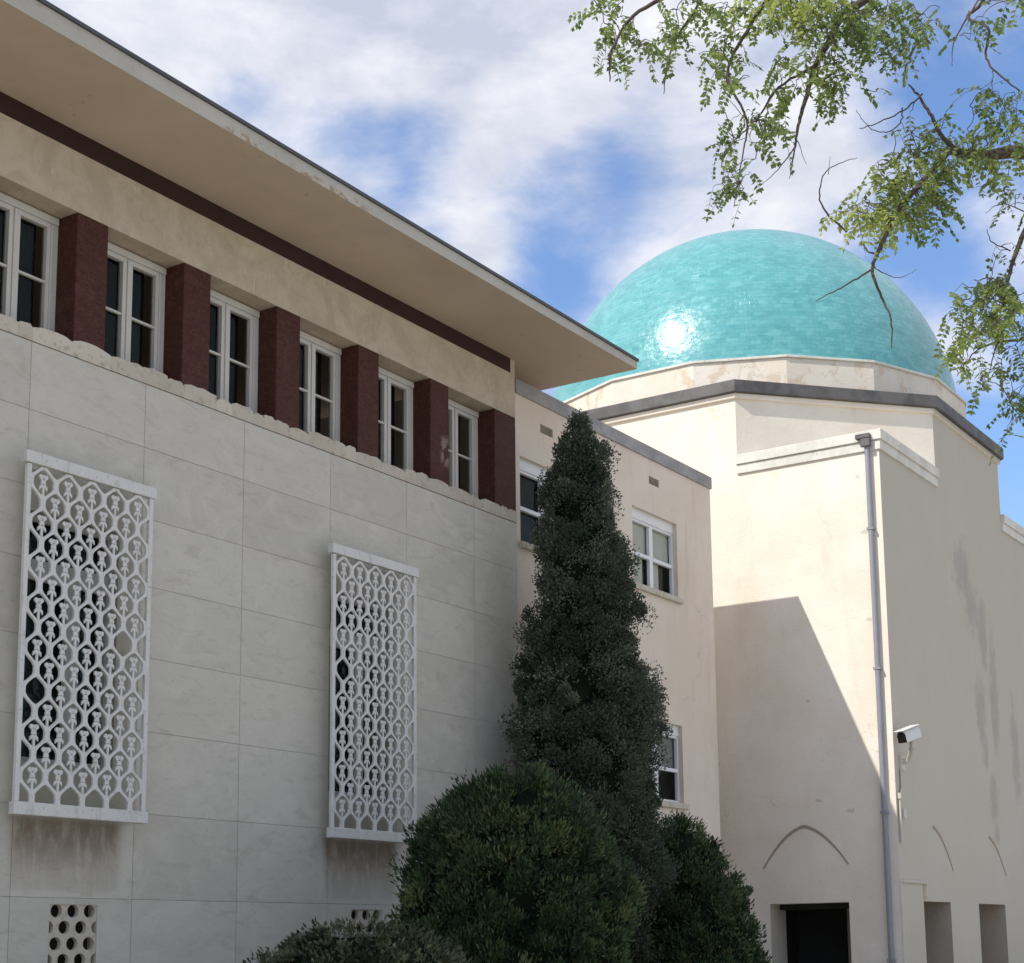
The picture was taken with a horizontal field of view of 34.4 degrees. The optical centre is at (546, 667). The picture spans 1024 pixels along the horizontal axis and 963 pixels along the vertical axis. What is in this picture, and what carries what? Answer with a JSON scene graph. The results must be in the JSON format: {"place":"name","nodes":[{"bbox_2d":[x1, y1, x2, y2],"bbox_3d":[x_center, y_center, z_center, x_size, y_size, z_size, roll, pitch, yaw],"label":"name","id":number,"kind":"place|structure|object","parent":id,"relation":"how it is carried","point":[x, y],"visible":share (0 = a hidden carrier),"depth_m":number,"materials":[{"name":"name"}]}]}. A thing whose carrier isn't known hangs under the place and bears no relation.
{"place":"outdoors","nodes":[
{"label":"outdoors","id":0,"kind":"place"},
{"bbox_2d":[0,0,638,962],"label":"stone building","id":1,"kind":"structure","parent":0,"point":[258,584],"depth_m":21.91,"materials":[{"name":"stone"}]},
{"bbox_2d":[0,192,58,331],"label":"window","id":2,"kind":"structure","parent":1,"relation":"in","point":[19,220],"depth_m":20.25,"materials":[{"name":"paint"}]},
{"bbox_2d":[21,515,111,769],"bbox_3d":[-5.846,-0.267,19.714,0.282,2.950,1.400,-7,-11,32],"label":"grille window","id":3,"kind":"structure","parent":1,"relation":"in","point":[35,690],"depth_m":19.79,"materials":[{"name":"glass"}]},
{"bbox_2d":[104,242,165,372],"bbox_3d":[-5.566,-4.588,21.465,0.395,1.647,1.330,-7,-11,32],"label":"window","id":4,"kind":"structure","parent":1,"relation":"in","point":[124,323],"depth_m":21.68,"materials":[{"name":"paint"}]},
{"bbox_2d":[208,290,259,412],"bbox_3d":[-4.589,-4.344,22.993,0.395,1.647,1.330,-7,-11,32],"label":"window","id":5,"kind":"structure","parent":1,"relation":"in","point":[225,311],"depth_m":23.24,"materials":[{"name":"paint"}]},
{"bbox_2d":[299,331,341,441],"bbox_3d":[-3.611,-4.100,24.521,0.395,1.647,1.330,-7,-11,32],"label":"window","id":6,"kind":"structure","parent":1,"relation":"in","point":[311,348],"depth_m":24.78,"materials":[{"name":"paint"}]},
{"bbox_2d":[328,593,382,798],"bbox_3d":[-2.940,0.459,24.255,0.282,2.950,1.400,-7,-11,32],"label":"grille window","id":7,"kind":"structure","parent":1,"relation":"in","point":[342,668],"depth_m":24.38,"materials":[{"name":"glass"}]},
{"bbox_2d":[378,367,413,469],"bbox_3d":[-2.634,-3.856,26.048,0.395,1.647,1.330,-7,-11,32],"label":"window","id":8,"kind":"structure","parent":1,"relation":"in","point":[388,381],"depth_m":26.31,"materials":[{"name":"paint"}]},
{"bbox_2d":[448,399,478,497],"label":"window","id":9,"kind":"structure","parent":1,"relation":"in","point":[456,410],"depth_m":27.84,"materials":[{"name":"paint"}]},
{"bbox_2d":[47,0,1023,527],"label":"sky","id":10,"kind":"structure","parent":0,"point":[489,126],"materials":[{"name":"blue"}]},
{"bbox_2d":[515,378,720,851],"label":"rendered wing","id":11,"kind":"structure","parent":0,"point":[664,523],"depth_m":32.70,"materials":[{"name":"beige paint"}]},
{"bbox_2d":[519,458,549,552],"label":"window","id":12,"kind":"structure","parent":11,"relation":"in","point":[529,472],"depth_m":29.97,"materials":[{"name":"white glass"}]},
{"bbox_2d":[632,507,683,604],"bbox_3d":[1.826,-2.172,32.676,0.895,1.830,2.230,-7,-11,32],"label":"window","id":13,"kind":"structure","parent":11,"relation":"in","point":[650,533],"depth_m":32.62,"materials":[{"name":"white glass"}]},
{"bbox_2d":[639,724,689,809],"bbox_3d":[1.883,1.885,31.992,0.895,1.840,2.230,-7,-11,32],"label":"window","id":14,"kind":"structure","parent":11,"relation":"in","point":[673,766],"depth_m":32.47,"materials":[{"name":"white glass"}]},
{"bbox_2d":[553,229,1023,962],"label":"domed hall","id":15,"kind":"structure","parent":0,"point":[867,541],"depth_m":36.97,"materials":[{"name":"beige paint"}]},
{"bbox_2d":[894,724,921,769],"bbox_3d":[7.435,1.627,34.097,0.541,0.895,0.862,-7,-11,32],"label":"security camera","id":16,"kind":"object","parent":15,"relation":"attached to","point":[910,734],"visible":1,"depth_m":34.02,"materials":[{"name":"white"}]},
{"bbox_2d":[897,732,906,742],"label":"lens window","id":17,"kind":"structure","parent":16,"relation":"in","point":[901,737],"depth_m":33.87,"materials":[{"name":"black glass"}]},
{"label":"ground","id":18,"kind":"structure","parent":0,"visible":0},
{"bbox_2d":[242,911,474,962],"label":"shrub","id":19,"kind":"object","parent":18,"relation":"on","point":[319,943],"visible":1,"depth_m":17.16,"materials":[{"name":"green plant"}]},
{"bbox_2d":[386,758,648,962],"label":"juniper bush","id":20,"kind":"object","parent":18,"relation":"on","point":[510,869],"visible":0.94,"depth_m":21.20,"materials":[{"name":"green plant"}]},
{"bbox_2d":[498,408,680,962],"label":"cypress tree","id":21,"kind":"object","parent":18,"relation":"on","point":[589,698],"visible":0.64,"depth_m":26.36,"materials":[{"name":"green plant"}]},
{"bbox_2d":[634,810,772,962],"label":"round bush","id":22,"kind":"object","parent":18,"relation":"on","point":[707,922],"visible":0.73,"depth_m":25.95,"materials":[{"name":"green plant"}]},
{"bbox_2d":[567,0,1023,466],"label":"locust tree","id":23,"kind":"object","parent":18,"relation":"on","point":[854,29],"visible":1,"depth_m":8.53,"materials":[{"name":"green plant"}]}
]}

